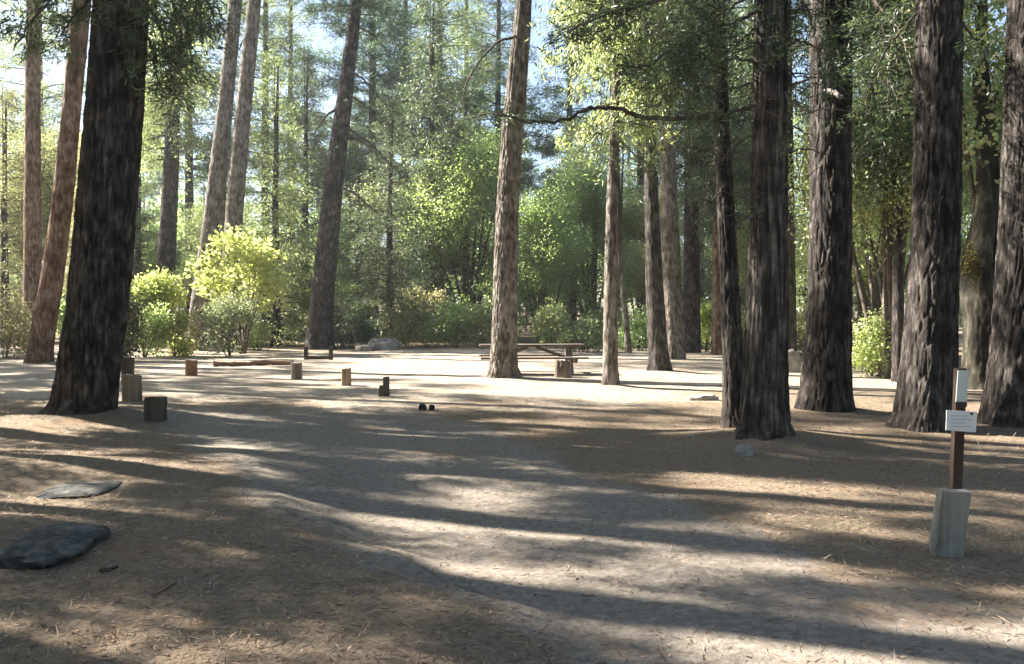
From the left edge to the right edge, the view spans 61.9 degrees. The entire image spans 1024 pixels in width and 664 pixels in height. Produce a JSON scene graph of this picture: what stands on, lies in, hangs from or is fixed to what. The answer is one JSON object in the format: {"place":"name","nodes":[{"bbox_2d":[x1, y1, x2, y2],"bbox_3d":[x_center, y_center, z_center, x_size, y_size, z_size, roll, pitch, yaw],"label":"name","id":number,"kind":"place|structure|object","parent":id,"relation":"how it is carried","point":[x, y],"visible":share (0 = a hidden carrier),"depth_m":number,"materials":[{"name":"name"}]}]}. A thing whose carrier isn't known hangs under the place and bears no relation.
{"place":"outdoors","nodes":[
{"label":"outdoors","id":0,"kind":"place"},
{"bbox_2d":[0,0,1006,311],"label":"sky","id":1,"kind":"structure","parent":0,"point":[60,74],"materials":[{"name":"white"}]},
{"bbox_2d":[0,312,1023,663],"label":"ground","id":2,"kind":"structure","parent":0,"point":[442,374],"depth_m":7.58,"materials":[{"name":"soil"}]},
{"bbox_2d":[0,287,33,358],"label":"shrub","id":3,"kind":"object","parent":2,"relation":"on","point":[17,335],"visible":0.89,"depth_m":30.14,"materials":[{"name":"green plant"}]},
{"bbox_2d":[0,83,57,341],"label":"conifer tree","id":4,"kind":"object","parent":2,"relation":"on","point":[7,267],"visible":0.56,"depth_m":42.76,"materials":[{"name":"green plant"}]},
{"bbox_2d":[21,0,41,348],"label":"pine tree","id":5,"kind":"object","parent":2,"relation":"on","point":[32,237],"visible":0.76,"depth_m":36.61,"materials":[{"name":"red plant"}]},
{"bbox_2d":[0,112,81,337],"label":"broadleaf tree","id":6,"kind":"object","parent":2,"relation":"on","point":[48,161],"visible":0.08,"depth_m":45.23,"materials":[{"name":"green plant"}]},
{"bbox_2d":[0,0,91,249],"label":"tall pine","id":7,"kind":"object","parent":2,"relation":"on","point":[48,91],"visible":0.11,"depth_m":56.55,"materials":[{"name":"green plant"}]},
{"bbox_2d":[0,522,110,569],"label":"boulder","id":8,"kind":"object","parent":2,"relation":"on","point":[51,546],"visible":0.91,"depth_m":4.97,"materials":[{"name":"stone"}]},
{"bbox_2d":[23,0,90,362],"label":"pine tree","id":9,"kind":"object","parent":2,"relation":"on","point":[41,341],"visible":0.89,"depth_m":26.37,"materials":[{"name":"red plant"}]},
{"bbox_2d":[55,288,65,341],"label":"shrub","id":10,"kind":"object","parent":2,"relation":"on","point":[61,313],"visible":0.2,"depth_m":35.49,"materials":[{"name":"green plant"}]},
{"bbox_2d":[57,133,80,333],"bbox_3d":[-19.920,-4.103,40.097,4.213,10.542,4.364,-1,2,-39],"label":"conifer tree","id":11,"kind":"object","parent":2,"relation":"on","point":[66,273],"visible":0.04,"depth_m":39.55,"materials":[{"name":"green plant"}]},
{"bbox_2d":[36,481,121,498],"bbox_3d":[-3.704,1.344,7.302,0.580,0.049,0.824,0,1,0],"label":"flat rock","id":12,"kind":"object","parent":2,"relation":"on","point":[85,489],"visible":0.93,"depth_m":7.18,"materials":[{"name":"stone"}]},
{"bbox_2d":[0,0,247,415],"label":"pine tree","id":13,"kind":"object","parent":2,"relation":"on","point":[91,349],"visible":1,"depth_m":12.14,"materials":[{"name":"brown plant"}]},
{"bbox_2d":[121,356,134,383],"bbox_3d":[-8.628,0.917,19.165,0.278,0.752,0.267,0,1,-11],"label":"wooden post","id":14,"kind":"object","parent":2,"relation":"on","point":[128,364],"visible":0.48,"depth_m":19.05,"materials":[{"name":"brown wood"}]},
{"bbox_2d":[122,374,142,401],"bbox_3d":[-6.902,1.068,15.507,0.296,0.621,0.295,0,1,16],"label":"wooden post","id":15,"kind":"object","parent":2,"relation":"on","point":[131,388],"visible":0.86,"depth_m":15.38,"materials":[{"name":"brown wood"}]},
{"bbox_2d":[80,23,184,281],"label":"tall pine","id":16,"kind":"object","parent":2,"relation":"on","point":[158,187],"visible":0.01,"depth_m":60.49,"materials":[{"name":"green plant"}]},
{"bbox_2d":[123,287,155,357],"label":"shrub","id":17,"kind":"object","parent":2,"relation":"on","point":[133,321],"visible":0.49,"depth_m":27.96,"materials":[{"name":"green plant"}]},
{"bbox_2d":[129,298,176,356],"bbox_3d":[-13.298,0.044,30.648,2.216,2.751,2.325,-1,1,-29],"label":"shrub","id":18,"kind":"object","parent":2,"relation":"on","point":[156,328],"visible":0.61,"depth_m":30.52,"materials":[{"name":"green plant"}]},
{"bbox_2d":[144,396,166,421],"bbox_3d":[-5.083,1.145,12.173,0.274,0.476,0.279,0,1,7],"label":"wooden post","id":19,"kind":"object","parent":2,"relation":"on","point":[155,408],"visible":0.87,"depth_m":12.05,"materials":[{"name":"brown wood"}]},
{"bbox_2d":[130,130,187,337],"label":"conifer tree","id":20,"kind":"object","parent":2,"relation":"on","point":[140,236],"visible":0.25,"depth_m":45.67,"materials":[{"name":"green plant"}]},
{"bbox_2d":[130,264,194,354],"bbox_3d":[-13.450,-0.777,32.059,2.699,3.622,2.734,0,1,0],"label":"shrub","id":21,"kind":"object","parent":2,"relation":"on","point":[162,286],"visible":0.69,"depth_m":31.69,"materials":[{"name":"green plant"}]},
{"bbox_2d":[152,303,202,356],"bbox_3d":[-12.391,0.044,31.555,1.847,2.324,2.212,0,1,0],"label":"shrub","id":22,"kind":"object","parent":2,"relation":"on","point":[182,348],"visible":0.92,"depth_m":31.38,"materials":[{"name":"green plant"}]},
{"bbox_2d":[139,0,220,343],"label":"pine tree","id":23,"kind":"object","parent":2,"relation":"on","point":[167,235],"visible":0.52,"depth_m":41.52,"materials":[{"name":"green plant"}]},
{"bbox_2d":[185,359,197,375],"bbox_3d":[-8.217,0.965,21.830,0.309,0.546,0.302,0,1,4],"label":"wooden post","id":24,"kind":"object","parent":2,"relation":"on","point":[191,367],"visible":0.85,"depth_m":21.74,"materials":[{"name":"orange wood"}]},
{"bbox_2d":[141,0,258,315],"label":"tall pine","id":25,"kind":"object","parent":2,"relation":"on","point":[203,169],"visible":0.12,"depth_m":56.51,"materials":[{"name":"green plant"}]},
{"bbox_2d":[185,0,241,350],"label":"pine tree","id":26,"kind":"object","parent":2,"relation":"on","point":[211,222],"visible":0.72,"depth_m":35.59,"materials":[{"name":"brown plant"}]},
{"bbox_2d":[175,199,262,335],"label":"broadleaf tree","id":27,"kind":"object","parent":2,"relation":"on","point":[199,213],"visible":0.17,"depth_m":48.87,"materials":[{"name":"green plant"}]},
{"bbox_2d":[196,287,261,356],"bbox_3d":[-10.265,-0.208,31.358,2.515,2.921,2.747,0,1,0],"label":"shrub","id":28,"kind":"object","parent":2,"relation":"on","point":[223,314],"visible":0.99,"depth_m":31.19,"materials":[{"name":"green plant"}]},
{"bbox_2d":[214,0,260,348],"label":"pine tree","id":29,"kind":"object","parent":2,"relation":"on","point":[237,180],"visible":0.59,"depth_m":37.53,"materials":[{"name":"brown plant"}]},
{"bbox_2d":[183,223,297,353],"bbox_3d":[-10.716,-1.654,34.230,4.726,5.383,4.017,0,1,0],"label":"shrub","id":30,"kind":"object","parent":2,"relation":"on","point":[255,269],"visible":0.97,"depth_m":33.37,"materials":[{"name":"green plant"}]},
{"bbox_2d":[212,0,268,339],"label":"pine tree","id":31,"kind":"object","parent":2,"relation":"on","point":[222,223],"visible":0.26,"depth_m":43.75,"materials":[{"name":"brown plant"}]},
{"bbox_2d":[213,360,293,366],"bbox_3d":[-7.798,0.951,25.801,2.341,0.204,0.241,0,1,-20],"label":"fallen log","id":32,"kind":"object","parent":2,"relation":"on","point":[251,363],"visible":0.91,"depth_m":25.73,"materials":[{"name":"wood"}]},
{"bbox_2d":[180,0,331,331],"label":"tall pine","id":33,"kind":"object","parent":2,"relation":"on","point":[265,32],"visible":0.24,"depth_m":54.40,"materials":[{"name":"green plant"}]},
{"bbox_2d":[232,313,285,350],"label":"shrub","id":34,"kind":"object","parent":2,"relation":"on","point":[258,338],"visible":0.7,"depth_m":36.85,"materials":[{"name":"green plant"}]},
{"bbox_2d":[227,47,317,345],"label":"conifer tree","id":35,"kind":"object","parent":2,"relation":"on","point":[278,213],"visible":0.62,"depth_m":41.70,"materials":[{"name":"green plant"}]},
{"bbox_2d":[242,0,350,325],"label":"tall pine","id":36,"kind":"object","parent":2,"relation":"on","point":[291,10],"visible":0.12,"depth_m":61.20,"materials":[{"name":"green plant"}]},
{"bbox_2d":[291,362,302,379],"bbox_3d":[-5.197,0.990,20.590,0.278,0.539,0.269,0,1,-18],"label":"wooden post","id":37,"kind":"object","parent":2,"relation":"on","point":[296,370],"visible":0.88,"depth_m":20.50,"materials":[{"name":"brown wood"}]},
{"bbox_2d":[252,40,354,337],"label":"conifer tree","id":38,"kind":"object","parent":2,"relation":"on","point":[306,120],"visible":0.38,"depth_m":49.59,"materials":[{"name":"green plant"}]},
{"bbox_2d":[304,347,332,359],"bbox_3d":[-6.578,0.763,29.018,0.966,0.520,0.120,0,1,0],"label":"iron rack","id":39,"kind":"object","parent":2,"relation":"on","point":[307,357],"visible":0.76,"depth_m":28.96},
{"bbox_2d":[341,368,350,385],"bbox_3d":[-3.668,1.048,18.885,0.233,0.518,0.234,0,1,-10],"label":"wooden post","id":40,"kind":"object","parent":2,"relation":"on","point":[345,376],"visible":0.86,"depth_m":18.78,"materials":[{"name":"beige wood"}]},
{"bbox_2d":[329,303,378,347],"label":"shrub","id":41,"kind":"object","parent":2,"relation":"on","point":[350,339],"visible":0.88,"depth_m":40.72,"materials":[{"name":"green plant"}]},
{"bbox_2d":[293,0,420,348],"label":"pine tree","id":42,"kind":"object","parent":2,"relation":"on","point":[319,331],"visible":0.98,"depth_m":39.44,"materials":[{"name":"brown plant"}]},
{"bbox_2d":[334,127,384,333],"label":"conifer tree","id":43,"kind":"object","parent":2,"relation":"on","point":[356,267],"visible":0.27,"depth_m":53.49,"materials":[{"name":"green plant"}]},
{"bbox_2d":[355,345,373,350],"bbox_3d":[-6.343,0.755,36.707,0.815,0.416,0.682,0,1,0],"label":"boulder","id":44,"kind":"object","parent":2,"relation":"on","point":[364,348],"visible":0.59,"depth_m":36.44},
{"bbox_2d":[298,0,458,328],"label":"tall pine","id":45,"kind":"object","parent":2,"relation":"on","point":[363,68],"visible":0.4,"depth_m":51.14,"materials":[{"name":"green plant"}]},
{"bbox_2d":[368,337,400,350],"bbox_3d":[-5.573,0.648,37.380,1.397,0.829,1.153,0,1,0],"label":"boulder","id":46,"kind":"object","parent":2,"relation":"on","point":[381,343],"visible":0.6,"depth_m":36.92,"materials":[{"name":"stone"}]},
{"bbox_2d":[383,376,389,395],"bbox_3d":[-2.445,1.113,16.568,0.128,0.507,0.128,1,2,38],"label":"wooden post","id":47,"kind":"object","parent":2,"relation":"on","point":[386,387],"visible":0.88,"depth_m":16.52,"materials":[{"name":"brown wood"}]},
{"bbox_2d":[334,87,444,346],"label":"conifer tree","id":48,"kind":"object","parent":2,"relation":"on","point":[388,290],"visible":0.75,"depth_m":41.54,"materials":[{"name":"green plant"}]},
{"bbox_2d":[342,176,470,293],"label":"broadleaf tree","id":49,"kind":"object","parent":2,"relation":"on","point":[439,247],"visible":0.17,"depth_m":46.82,"materials":[{"name":"green plant"}]},
{"bbox_2d":[343,0,473,292],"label":"tall pine","id":50,"kind":"object","parent":2,"relation":"on","point":[406,6],"visible":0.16,"depth_m":54.48,"materials":[{"name":"green plant"}]},
{"bbox_2d":[375,294,449,346],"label":"shrub","id":51,"kind":"object","parent":2,"relation":"on","point":[400,325],"visible":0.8,"depth_m":40.44,"materials":[{"name":"green plant"}]},
{"bbox_2d":[395,285,448,345],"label":"shrub","id":52,"kind":"object","parent":2,"relation":"on","point":[429,297],"visible":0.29,"depth_m":42.78,"materials":[{"name":"green plant"}]},
{"bbox_2d":[374,0,487,342],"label":"conifer tree","id":53,"kind":"object","parent":2,"relation":"on","point":[432,83],"visible":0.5,"depth_m":45.21,"materials":[{"name":"green plant"}]},
{"bbox_2d":[350,0,535,297],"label":"tall pine","id":54,"kind":"object","parent":2,"relation":"on","point":[457,14],"visible":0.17,"depth_m":56.42,"materials":[{"name":"green plant"}]},
{"bbox_2d":[416,287,485,347],"bbox_3d":[-2.785,-0.608,39.845,3.466,3.034,2.450,0,1,-15],"label":"shrub","id":55,"kind":"object","parent":2,"relation":"on","point":[449,328],"visible":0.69,"depth_m":39.65,"materials":[{"name":"green plant"}]},
{"bbox_2d":[409,0,509,293],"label":"tall pine","id":56,"kind":"object","parent":2,"relation":"on","point":[467,61],"visible":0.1,"depth_m":63.29,"materials":[{"name":"green plant"}]},
{"bbox_2d":[393,117,551,340],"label":"broadleaf tree","id":57,"kind":"object","parent":2,"relation":"on","point":[478,176],"visible":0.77,"depth_m":44.82,"materials":[{"name":"green plant"}]},
{"bbox_2d":[454,297,492,347],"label":"shrub","id":58,"kind":"object","parent":2,"relation":"on","point":[483,315],"visible":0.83,"depth_m":38.71,"materials":[{"name":"green plant"}]},
{"bbox_2d":[426,0,532,377],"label":"pine tree","id":59,"kind":"object","parent":2,"relation":"on","point":[503,362],"visible":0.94,"depth_m":20.30,"materials":[{"name":"brown plant"}]},
{"bbox_2d":[0,56,970,327],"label":"woodland","id":60,"kind":"object","parent":2,"relation":"on","point":[198,198],"visible":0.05,"depth_m":68.86,"materials":[{"name":"plant"}]},
{"bbox_2d":[434,0,550,246],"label":"tall pine","id":61,"kind":"object","parent":2,"relation":"on","point":[498,29],"visible":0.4,"depth_m":58.81,"materials":[{"name":"green plant"}]},
{"bbox_2d":[478,270,539,343],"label":"shrub","id":62,"kind":"object","parent":2,"relation":"on","point":[525,311],"visible":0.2,"depth_m":42.76,"materials":[{"name":"green plant"}]},
{"bbox_2d":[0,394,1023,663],"bbox_3d":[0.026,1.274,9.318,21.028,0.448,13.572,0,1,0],"label":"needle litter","id":63,"kind":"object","parent":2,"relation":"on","point":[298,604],"visible":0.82,"depth_m":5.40,"materials":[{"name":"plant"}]},
{"bbox_2d":[479,344,588,374],"bbox_3d":[0.527,0.732,22.622,2.776,0.831,1.802,0,1,-4],"label":"picnic table","id":64,"kind":"object","parent":2,"relation":"on","point":[568,355],"visible":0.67,"depth_m":22.31,"materials":[{"name":"brown wood"}]},
{"bbox_2d":[469,177,599,343],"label":"broadleaf tree","id":65,"kind":"object","parent":2,"relation":"on","point":[538,237],"visible":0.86,"depth_m":42.15,"materials":[{"name":"green plant"}]},
{"bbox_2d":[521,296,575,347],"bbox_3d":[1.790,-0.069,39.868,2.881,3.295,2.667,0,1,0],"label":"shrub","id":66,"kind":"object","parent":2,"relation":"on","point":[546,319],"visible":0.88,"depth_m":39.55,"materials":[{"name":"green plant"}]},
{"bbox_2d":[554,359,570,377],"bbox_3d":[1.263,0.971,21.246,0.441,0.583,0.444,0,1,-5],"label":"wood block","id":67,"kind":"object","parent":2,"relation":"on","point":[562,368],"depth_m":21.06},
{"bbox_2d":[522,0,609,325],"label":"tall pine","id":68,"kind":"object","parent":2,"relation":"on","point":[555,90],"visible":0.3,"depth_m":57.48,"materials":[{"name":"green plant"}]},
{"bbox_2d":[537,113,602,333],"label":"conifer tree","id":69,"kind":"object","parent":2,"relation":"on","point":[572,307],"visible":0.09,"depth_m":49.74,"materials":[{"name":"green plant"}]},
{"bbox_2d":[552,308,603,351],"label":"shrub","id":70,"kind":"object","parent":2,"relation":"on","point":[589,336],"visible":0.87,"depth_m":34.99,"materials":[{"name":"green plant"}]},
{"bbox_2d":[527,139,644,331],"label":"broadleaf tree","id":71,"kind":"object","parent":2,"relation":"on","point":[595,201],"visible":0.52,"depth_m":45.17,"materials":[{"name":"green plant"}]},
{"bbox_2d":[572,275,639,341],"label":"shrub","id":72,"kind":"object","parent":2,"relation":"on","point":[601,314],"visible":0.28,"depth_m":41.89,"materials":[{"name":"green plant"}]},
{"bbox_2d":[526,0,689,384],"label":"pine tree","id":73,"kind":"object","parent":2,"relation":"on","point":[610,373],"visible":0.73,"depth_m":18.13,"materials":[{"name":"green plant"}]},
{"bbox_2d":[593,0,636,353],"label":"young tree","id":74,"kind":"object","parent":2,"relation":"on","point":[627,340],"visible":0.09,"depth_m":33.87,"materials":[{"name":"brown plant"}]},
{"bbox_2d":[490,0,752,427],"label":"cedar tree","id":75,"kind":"object","parent":2,"relation":"on","point":[732,343],"visible":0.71,"depth_m":11.46,"materials":[{"name":"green plant"}]},
{"bbox_2d":[618,302,647,350],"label":"shrub","id":76,"kind":"object","parent":2,"relation":"on","point":[638,332],"visible":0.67,"depth_m":36.60,"materials":[{"name":"green plant"}]},
{"bbox_2d":[580,178,700,342],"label":"broadleaf tree","id":77,"kind":"object","parent":2,"relation":"on","point":[635,221],"visible":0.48,"depth_m":43.42,"materials":[{"name":"green plant"}]},
{"bbox_2d":[598,57,682,318],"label":"tall pine","id":78,"kind":"object","parent":2,"relation":"on","point":[640,183],"visible":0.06,"depth_m":59.53,"materials":[{"name":"green plant"}]},
{"bbox_2d":[555,0,729,370],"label":"pine tree","id":79,"kind":"object","parent":2,"relation":"on","point":[658,356],"visible":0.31,"depth_m":22.77,"materials":[{"name":"green plant"}]},
{"bbox_2d":[637,0,710,359],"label":"pine tree","id":80,"kind":"object","parent":2,"relation":"on","point":[672,277],"visible":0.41,"depth_m":29.17,"materials":[{"name":"brown plant"}]},
{"bbox_2d":[627,1,752,352],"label":"cedar tree","id":81,"kind":"object","parent":2,"relation":"on","point":[692,323],"visible":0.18,"depth_m":33.67,"materials":[{"name":"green plant"}]},
{"bbox_2d":[527,0,869,440],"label":"cedar tree","id":82,"kind":"object","parent":2,"relation":"on","point":[764,412],"visible":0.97,"depth_m":10.01,"materials":[{"name":"green plant"}]},
{"bbox_2d":[688,393,718,400],"bbox_3d":[3.513,1.213,15.692,0.564,0.177,0.417,0,1,0],"label":"boulder","id":83,"kind":"object","parent":2,"relation":"on","point":[703,397],"visible":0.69,"depth_m":15.54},
{"bbox_2d":[700,297,711,351],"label":"shrub","id":84,"kind":"object","parent":2,"relation":"on","point":[706,317],"visible":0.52,"depth_m":34.61,"materials":[{"name":"green plant"}]},
{"bbox_2d":[676,90,742,338],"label":"conifer tree","id":85,"kind":"object","parent":2,"relation":"on","point":[702,294],"visible":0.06,"depth_m":46.51,"materials":[{"name":"green plant"}]},
{"bbox_2d":[675,0,751,354],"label":"cedar tree","id":86,"kind":"object","parent":2,"relation":"on","point":[716,337],"visible":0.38,"depth_m":31.79,"materials":[{"name":"green plant"}]},
{"bbox_2d":[699,137,747,347],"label":"conifer tree","id":87,"kind":"object","parent":2,"relation":"on","point":[742,297],"visible":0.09,"depth_m":40.02,"materials":[{"name":"green plant"}]},
{"bbox_2d":[741,308,744,342],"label":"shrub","id":88,"kind":"object","parent":2,"relation":"on","point":[743,321],"visible":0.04,"depth_m":32.63,"materials":[{"name":"green plant"}]},
{"bbox_2d":[678,0,808,306],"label":"tall pine","id":89,"kind":"object","parent":2,"relation":"on","point":[749,100],"depth_m":51.50,"materials":[{"name":"green plant"}]},
{"bbox_2d":[735,445,753,455],"bbox_3d":[2.579,1.336,9.486,0.212,0.167,0.176,0,1,0],"label":"stone","id":90,"kind":"object","parent":2,"relation":"on","point":[745,450],"visible":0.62,"depth_m":9.41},
{"bbox_2d":[681,116,808,294],"bbox_3d":[9.219,-3.681,32.582,5.105,9.650,5.596,0,1,-20],"label":"broadleaf tree","id":91,"kind":"object","parent":2,"relation":"on","point":[742,246],"visible":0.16,"depth_m":31.91,"materials":[{"name":"green plant"}]},
{"bbox_2d":[703,0,863,351],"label":"cedar tree","id":92,"kind":"object","parent":2,"relation":"on","point":[792,327],"visible":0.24,"depth_m":23.73,"materials":[{"name":"green plant"}]},
{"bbox_2d":[788,349,800,372],"bbox_3d":[7.526,0.966,23.155,0.597,1.019,0.525,0,1,0],"label":"boulder","id":93,"kind":"object","parent":2,"relation":"on","point":[794,359],"visible":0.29,"depth_m":22.93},
{"bbox_2d":[793,103,809,346],"bbox_3d":[12.892,-4.552,37.787,3.905,11.447,4.236,-1,2,-39],"label":"conifer tree","id":94,"kind":"object","parent":2,"relation":"on","point":[801,301],"visible":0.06,"depth_m":37.61,"materials":[{"name":"green plant"}]},
{"bbox_2d":[796,308,806,357],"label":"shrub","id":95,"kind":"object","parent":2,"relation":"on","point":[801,339],"visible":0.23,"depth_m":28.98,"materials":[{"name":"green plant"}]},
{"bbox_2d":[797,36,890,336],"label":"tall pine","id":96,"kind":"object","parent":2,"relation":"on","point":[866,289],"depth_m":45.72,"materials":[{"name":"green plant"}]},
{"bbox_2d":[794,0,915,412],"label":"pine tree","id":97,"kind":"object","parent":2,"relation":"on","point":[826,380],"visible":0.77,"depth_m":13.37,"materials":[{"name":"brown plant"}]},
{"bbox_2d":[852,305,891,377],"bbox_3d":[8.957,0.329,21.287,1.966,2.060,1.920,1,1,26],"label":"shrub","id":98,"kind":"object","parent":2,"relation":"on","point":[870,357],"visible":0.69,"depth_m":21.09,"materials":[{"name":"green plant"}]},
{"bbox_2d":[793,87,971,362],"bbox_3d":[11.619,-3.376,27.067,5.797,9.296,6.996,0,1,0],"label":"broadleaf tree","id":99,"kind":"object","parent":2,"relation":"on","point":[864,282],"visible":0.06,"depth_m":27.16,"materials":[{"name":"green plant"}]},
{"bbox_2d":[788,0,1005,378],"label":"broadleaf tree","id":100,"kind":"object","parent":2,"relation":"on","point":[885,219],"visible":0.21,"depth_m":20.63,"materials":[{"name":"green plant"}]},
{"bbox_2d":[851,0,973,381],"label":"cedar tree","id":101,"kind":"object","parent":2,"relation":"on","point":[897,290],"visible":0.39,"depth_m":19.84,"materials":[{"name":"green plant"}]},
{"bbox_2d":[821,0,1013,432],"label":"pine tree","id":102,"kind":"object","parent":2,"relation":"on","point":[928,364],"visible":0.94,"depth_m":11.22,"materials":[{"name":"brown plant"}]},
{"bbox_2d":[872,0,1006,389],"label":"oak tree","id":103,"kind":"object","parent":2,"relation":"on","point":[977,273],"visible":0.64,"depth_m":17.76,"materials":[{"name":"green plant"}]},
{"bbox_2d":[929,368,976,557],"bbox_3d":[2.914,0.877,5.633,0.308,1.270,0.161,0,1,0],"label":"sign post","id":104,"kind":"object","parent":2,"relation":"on","point":[948,533],"visible":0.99,"depth_m":5.62,"materials":[{"name":"concrete"}]},
{"bbox_2d":[904,53,1002,301],"bbox_3d":[16.664,-4.430,29.630,6.681,11.295,8.052,0,1,0],"label":"broadleaf tree","id":105,"kind":"object","parent":2,"relation":"on","point":[968,195],"visible":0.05,"depth_m":29.42,"materials":[{"name":"green plant"}]},
{"bbox_2d":[977,0,1023,428],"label":"pine tree","id":106,"kind":"object","parent":2,"relation":"on","point":[1002,403],"visible":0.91,"depth_m":11.51,"materials":[{"name":"brown plant"}]},
{"bbox_2d":[167,408,1023,663],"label":"dirt track","id":107,"kind":"structure","parent":0,"point":[562,505],"depth_m":5.58,"materials":[{"name":"soil"}]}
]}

